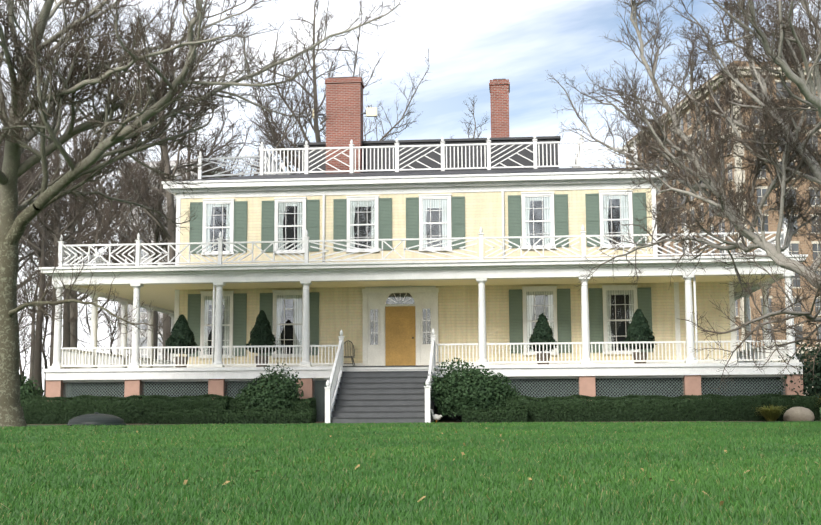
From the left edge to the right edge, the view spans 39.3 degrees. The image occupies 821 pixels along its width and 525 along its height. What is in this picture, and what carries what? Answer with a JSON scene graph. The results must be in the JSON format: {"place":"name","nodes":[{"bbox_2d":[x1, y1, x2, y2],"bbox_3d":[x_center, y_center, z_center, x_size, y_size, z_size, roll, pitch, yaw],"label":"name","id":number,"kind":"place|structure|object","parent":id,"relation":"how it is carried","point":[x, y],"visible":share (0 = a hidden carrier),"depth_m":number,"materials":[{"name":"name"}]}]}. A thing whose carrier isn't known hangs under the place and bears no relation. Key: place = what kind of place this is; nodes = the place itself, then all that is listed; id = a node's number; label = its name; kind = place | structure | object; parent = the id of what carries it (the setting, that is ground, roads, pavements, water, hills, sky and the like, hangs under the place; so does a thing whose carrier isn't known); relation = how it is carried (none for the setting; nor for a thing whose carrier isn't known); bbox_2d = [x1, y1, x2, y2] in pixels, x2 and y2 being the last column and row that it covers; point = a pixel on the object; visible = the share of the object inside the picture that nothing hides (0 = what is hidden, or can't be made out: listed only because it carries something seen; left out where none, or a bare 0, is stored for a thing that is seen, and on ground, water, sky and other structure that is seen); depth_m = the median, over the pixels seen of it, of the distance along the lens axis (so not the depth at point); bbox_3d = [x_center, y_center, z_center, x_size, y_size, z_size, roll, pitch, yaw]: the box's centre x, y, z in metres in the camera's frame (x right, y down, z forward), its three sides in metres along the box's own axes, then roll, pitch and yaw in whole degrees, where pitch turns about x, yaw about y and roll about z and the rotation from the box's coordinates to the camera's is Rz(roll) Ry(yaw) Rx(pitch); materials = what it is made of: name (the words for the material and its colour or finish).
{"place":"outdoors","nodes":[
{"label":"outdoors","id":0,"kind":"place"},
{"bbox_2d":[117,159,236,359],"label":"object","id":1,"kind":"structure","parent":0,"point":[172,164],"depth_m":204.95,"materials":[{"name":"plant"}]},
{"bbox_2d":[0,0,820,394],"label":"sky","id":2,"kind":"structure","parent":0,"point":[471,44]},
{"bbox_2d":[0,407,820,524],"bbox_3d":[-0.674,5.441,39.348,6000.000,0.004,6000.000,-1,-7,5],"label":"lawn ground","id":3,"kind":"structure","parent":0,"point":[47,425],"depth_m":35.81,"materials":[{"name":"green plant"}]},
{"bbox_2d":[17,301,30,347],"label":"bare tree","id":4,"kind":"object","parent":3,"relation":"on","point":[21,332],"visible":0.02,"depth_m":164.30,"materials":[{"name":"brown plant"}]},
{"bbox_2d":[20,373,45,399],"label":"shrub","id":5,"kind":"object","parent":3,"relation":"on","point":[27,388],"visible":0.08,"depth_m":44.15,"materials":[{"name":"green plant"}]},
{"bbox_2d":[0,120,66,223],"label":"bare tree","id":6,"kind":"object","parent":3,"relation":"on","point":[24,196],"visible":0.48,"depth_m":43.67,"materials":[{"name":"brown plant"}]},
{"bbox_2d":[17,253,50,313],"bbox_3d":[-18.285,3.162,50.644,5.339,7.472,5.502,-2,-7,16],"label":"tree","id":7,"kind":"object","parent":3,"relation":"on","point":[31,277],"visible":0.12,"depth_m":50.99,"materials":[{"name":"brown plant"}]},
{"bbox_2d":[17,234,51,386],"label":"bare tree","id":8,"kind":"object","parent":3,"relation":"on","point":[32,325],"visible":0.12,"depth_m":128.32,"materials":[{"name":"brown plant"}]},
{"bbox_2d":[1,123,68,270],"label":"bare tree","id":9,"kind":"object","parent":3,"relation":"on","point":[34,218],"visible":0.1,"depth_m":56.89,"materials":[{"name":"brown plant"}]},
{"bbox_2d":[17,289,52,355],"bbox_3d":[-17.060,3.700,47.727,4.061,5.684,4.185,-1,-7,8],"label":"tree","id":10,"kind":"object","parent":3,"relation":"on","point":[31,330],"visible":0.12,"depth_m":48.46,"materials":[{"name":"brown plant"}]},
{"bbox_2d":[0,70,79,214],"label":"bare tree","id":11,"kind":"object","parent":3,"relation":"on","point":[1,161],"visible":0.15,"depth_m":51.42,"materials":[{"name":"brown plant"}]},
{"bbox_2d":[0,88,83,196],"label":"bare tree","id":12,"kind":"object","parent":3,"relation":"on","point":[39,146],"visible":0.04,"depth_m":60.95,"materials":[{"name":"brown plant"}]},
{"bbox_2d":[19,307,69,379],"bbox_3d":[-19.630,4.745,57.379,4.717,5.978,5.395,0,-7,-3],"label":"bare shrub","id":13,"kind":"object","parent":3,"relation":"on","point":[25,339],"visible":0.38,"depth_m":57.34,"materials":[{"name":"brown plant"}]},
{"bbox_2d":[0,66,88,271],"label":"bare tree","id":14,"kind":"object","parent":3,"relation":"on","point":[20,260],"visible":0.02,"depth_m":74.02,"materials":[{"name":"brown plant"}]},
{"bbox_2d":[24,329,85,372],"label":"bare shrub","id":15,"kind":"object","parent":3,"relation":"on","point":[49,354],"visible":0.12,"depth_m":69.37,"materials":[{"name":"brown plant"}]},
{"bbox_2d":[2,82,118,289],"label":"bare tree","id":16,"kind":"object","parent":3,"relation":"on","point":[34,273],"visible":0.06,"depth_m":86.44,"materials":[{"name":"brown plant"}]},
{"bbox_2d":[17,231,119,377],"bbox_3d":[-15.366,2.664,45.645,5.716,7.245,6.538,-6,-9,37],"label":"tree","id":17,"kind":"object","parent":3,"relation":"on","point":[22,322],"visible":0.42,"depth_m":46.15,"materials":[{"name":"brown plant"}]},
{"bbox_2d":[0,103,144,394],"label":"bare tree","id":18,"kind":"object","parent":3,"relation":"on","point":[37,368],"visible":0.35,"depth_m":53.61,"materials":[{"name":"brown plant"}]},
{"bbox_2d":[17,238,131,393],"bbox_3d":[-17.545,2.988,53.383,7.666,8.494,6.702,-6,-9,39],"label":"tree","id":19,"kind":"object","parent":3,"relation":"on","point":[44,338],"visible":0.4,"depth_m":53.65,"materials":[{"name":"brown plant"}]},
{"bbox_2d":[18,90,149,396],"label":"bare tree","id":20,"kind":"object","parent":3,"relation":"on","point":[65,334],"visible":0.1,"depth_m":75.82,"materials":[{"name":"brown plant"}]},
{"bbox_2d":[28,136,140,317],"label":"bare tree","id":21,"kind":"object","parent":3,"relation":"on","point":[75,240],"depth_m":105.52,"materials":[{"name":"brown plant"}]},
{"bbox_2d":[30,260,142,343],"bbox_3d":[-13.284,3.246,48.815,5.010,6.804,4.862,-4,-8,27],"label":"tree","id":22,"kind":"object","parent":3,"relation":"on","point":[86,319],"visible":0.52,"depth_m":48.87,"materials":[{"name":"brown plant"}]},
{"bbox_2d":[1,64,176,368],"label":"bare tree","id":23,"kind":"object","parent":3,"relation":"on","point":[57,242],"visible":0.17,"depth_m":62.73,"materials":[{"name":"brown plant"}]},
{"bbox_2d":[31,156,147,313],"bbox_3d":[-14.151,0.993,50.539,5.302,11.718,6.134,-1,-7,3],"label":"bare tree","id":24,"kind":"object","parent":3,"relation":"on","point":[101,231],"visible":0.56,"depth_m":50.30,"materials":[{"name":"brown plant"}]},
{"bbox_2d":[21,106,165,368],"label":"bare tree","id":25,"kind":"object","parent":3,"relation":"on","point":[73,343],"visible":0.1,"depth_m":92.35,"materials":[{"name":"brown plant"}]},
{"bbox_2d":[67,412,125,425],"bbox_3d":[-9.553,4.761,34.969,1.760,0.410,1.760,-1,-7,5],"label":"boulder","id":26,"kind":"object","parent":3,"relation":"on","point":[96,418],"visible":1,"depth_m":34.38,"materials":[{"name":"black stone"}]},
{"bbox_2d":[53,264,167,353],"bbox_3d":[-13.573,3.621,53.550,5.700,7.224,6.519,-4,-8,25],"label":"tree","id":27,"kind":"object","parent":3,"relation":"on","point":[114,329],"visible":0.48,"depth_m":53.84,"materials":[{"name":"brown plant"}]},
{"bbox_2d":[90,316,161,355],"bbox_3d":[-14.938,5.413,60.766,3.970,5.391,3.852,3,-8,-29],"label":"bare shrub","id":28,"kind":"object","parent":3,"relation":"on","point":[131,340],"visible":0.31,"depth_m":60.72,"materials":[{"name":"brown plant"}]},
{"bbox_2d":[20,394,232,423],"bbox_3d":[-9.696,4.917,38.477,7.524,1.005,1.282,-1,-7,5],"label":"hedge","id":29,"kind":"object","parent":3,"relation":"on","point":[60,410],"visible":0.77,"depth_m":37.99,"materials":[{"name":"green plant"}]},
{"bbox_2d":[129,313,170,357],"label":"tree","id":30,"kind":"object","parent":3,"relation":"on","point":[154,335],"visible":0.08,"depth_m":57.54,"materials":[{"name":"brown plant"}]},
{"bbox_2d":[140,248,165,343],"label":"bare tree","id":31,"kind":"object","parent":3,"relation":"on","point":[161,320],"visible":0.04,"depth_m":132.39,"materials":[{"name":"brown plant"}]},
{"bbox_2d":[87,89,245,264],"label":"bare tree","id":32,"kind":"object","parent":3,"relation":"on","point":[152,238],"visible":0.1,"depth_m":89.42,"materials":[{"name":"brown plant"}]},
{"bbox_2d":[78,88,254,358],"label":"bare tree","id":33,"kind":"object","parent":3,"relation":"on","point":[156,230],"visible":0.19,"depth_m":71.19,"materials":[{"name":"brown plant"}]},
{"bbox_2d":[66,0,317,360],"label":"bare tree","id":34,"kind":"object","parent":3,"relation":"on","point":[169,196],"visible":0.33,"depth_m":66.51,"materials":[{"name":"brown plant"}]},
{"bbox_2d":[0,0,405,426],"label":"plane tree","id":35,"kind":"object","parent":3,"relation":"on","point":[32,61],"visible":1,"depth_m":30.54,"materials":[{"name":"grey plant"}]},
{"bbox_2d":[148,408,316,423],"bbox_3d":[-5.746,4.964,37.130,5.429,0.542,0.833,-1,-7,5],"label":"low hedge","id":36,"kind":"object","parent":3,"relation":"on","point":[264,416],"visible":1,"depth_m":36.83,"materials":[{"name":"green plant"}]},
{"bbox_2d":[215,397,316,421],"bbox_3d":[-4.813,4.908,38.287,3.274,0.927,1.276,-1,-7,5],"label":"hedge","id":37,"kind":"object","parent":3,"relation":"on","point":[303,405],"visible":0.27,"depth_m":37.79,"materials":[{"name":"green plant"}]},
{"bbox_2d":[235,363,303,414],"bbox_3d":[-4.715,4.351,38.474,2.511,2.006,2.244,-1,-7,5],"label":"shrub","id":38,"kind":"object","parent":3,"relation":"on","point":[274,392],"visible":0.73,"depth_m":37.84,"materials":[{"name":"green plant"}]},
{"bbox_2d":[237,0,430,173],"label":"bare tree","id":39,"kind":"object","parent":3,"relation":"on","point":[271,130],"visible":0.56,"depth_m":72.55,"materials":[{"name":"brown plant"}]},
{"bbox_2d":[0,421,817,508],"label":"fallen leaves","id":40,"kind":"object","parent":3,"relation":"on","point":[357,466],"visible":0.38,"depth_m":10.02,"materials":[{"name":"brown plant"}]},
{"bbox_2d":[39,76,807,422],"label":"house","id":41,"kind":"structure","parent":3,"relation":"on","point":[403,266],"depth_m":43.03,"materials":[{"name":"yellow"}]},
{"bbox_2d":[165,315,200,367],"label":"potted conifer","id":42,"kind":"object","parent":41,"relation":"on","point":[182,334],"visible":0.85,"depth_m":41.21,"materials":[{"name":"green plant"}]},
{"bbox_2d":[245,310,277,366],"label":"potted conifer","id":43,"kind":"object","parent":41,"relation":"on","point":[261,334],"visible":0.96,"depth_m":40.96,"materials":[{"name":"green plant"}]},
{"bbox_2d":[344,340,354,365],"bbox_3d":[-2.358,3.425,42.851,0.614,1.069,0.582,-1,-7,5],"label":"windsor chair","id":44,"kind":"object","parent":41,"relation":"on","point":[352,356],"visible":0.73,"depth_m":43.01,"materials":[{"name":"paint"}]},
{"bbox_2d":[529,313,558,363],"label":"potted conifer","id":45,"kind":"object","parent":41,"relation":"on","point":[542,332],"visible":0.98,"depth_m":40.10,"materials":[{"name":"green plant"}]},
{"bbox_2d":[622,309,656,363],"bbox_3d":[7.953,2.574,40.042,1.238,1.951,1.222,-1,-7,5],"label":"potted conifer","id":46,"kind":"object","parent":41,"relation":"on","point":[638,329],"visible":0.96,"depth_m":39.78,"materials":[{"name":"green plant"}]},
{"bbox_2d":[431,409,442,421],"bbox_3d":[0.808,4.922,36.901,0.436,0.428,0.206,-1,-7,5],"label":"goose statue","id":47,"kind":"object","parent":3,"relation":"on","point":[436,417],"visible":0.9,"depth_m":36.84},
{"bbox_2d":[424,357,520,418],"bbox_3d":[1.887,4.195,37.921,3.129,2.103,2.913,5,-9,-37],"label":"shrub","id":48,"kind":"object","parent":3,"relation":"on","point":[474,388],"visible":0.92,"depth_m":37.07,"materials":[{"name":"green plant"}]},
{"bbox_2d":[462,406,527,422],"bbox_3d":[2.681,4.835,36.538,2.125,0.562,0.820,-1,-7,5],"label":"low hedge","id":49,"kind":"object","parent":3,"relation":"on","point":[504,414],"visible":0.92,"depth_m":36.21,"materials":[{"name":"green plant"}]},
{"bbox_2d":[451,96,562,138],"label":"bare tree","id":50,"kind":"object","parent":3,"relation":"on","point":[469,126],"visible":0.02,"depth_m":81.15,"materials":[{"name":"brown plant"}]},
{"bbox_2d":[506,393,820,421],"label":"hedge","id":51,"kind":"object","parent":3,"relation":"on","point":[629,408],"visible":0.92,"depth_m":36.39,"materials":[{"name":"green plant"}]},
{"bbox_2d":[656,194,700,252],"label":"bare tree","id":52,"kind":"object","parent":3,"relation":"on","point":[669,220],"depth_m":130.23,"materials":[{"name":"brown plant"}]},
{"bbox_2d":[546,0,820,391],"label":"plane tree","id":53,"kind":"object","parent":3,"relation":"on","point":[766,106],"visible":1,"depth_m":25.59,"materials":[{"name":"grey plant"}]},
{"bbox_2d":[624,97,766,256],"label":"bare tree","id":54,"kind":"object","parent":3,"relation":"on","point":[665,215],"visible":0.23,"depth_m":84.86,"materials":[{"name":"brown plant"}]},
{"bbox_2d":[620,9,820,391],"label":"apartment building","id":55,"kind":"structure","parent":3,"relation":"on","point":[794,242],"depth_m":136.27,"materials":[{"name":"brick"}]},
{"bbox_2d":[750,301,819,361],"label":"bare shrub","id":56,"kind":"object","parent":3,"relation":"on","point":[796,335],"visible":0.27,"depth_m":46.08,"materials":[{"name":"brown plant"}]},
{"bbox_2d":[753,124,820,240],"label":"bare tree","id":57,"kind":"object","parent":3,"relation":"on","point":[805,207],"visible":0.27,"depth_m":52.93,"materials":[{"name":"brown plant"}]},
{"bbox_2d":[757,132,820,223],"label":"bare tree","id":58,"kind":"object","parent":3,"relation":"on","point":[812,188],"visible":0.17,"depth_m":74.59,"materials":[{"name":"brown plant"}]},
{"bbox_2d":[765,333,820,406],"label":"shrub","id":59,"kind":"object","parent":3,"relation":"on","point":[808,384],"visible":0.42,"depth_m":38.62,"materials":[{"name":"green plant"}]},
{"bbox_2d":[783,407,814,420],"bbox_3d":[12.076,4.732,35.757,0.912,0.493,0.673,-1,-7,5],"label":"boulder","id":60,"kind":"object","parent":3,"relation":"on","point":[800,414],"visible":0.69,"depth_m":35.53,"materials":[{"name":"stone"}]},
{"bbox_2d":[755,405,789,420],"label":"ornamental grass","id":61,"kind":"object","parent":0,"point":[771,414],"depth_m":35.26,"materials":[{"name":"green plant"}]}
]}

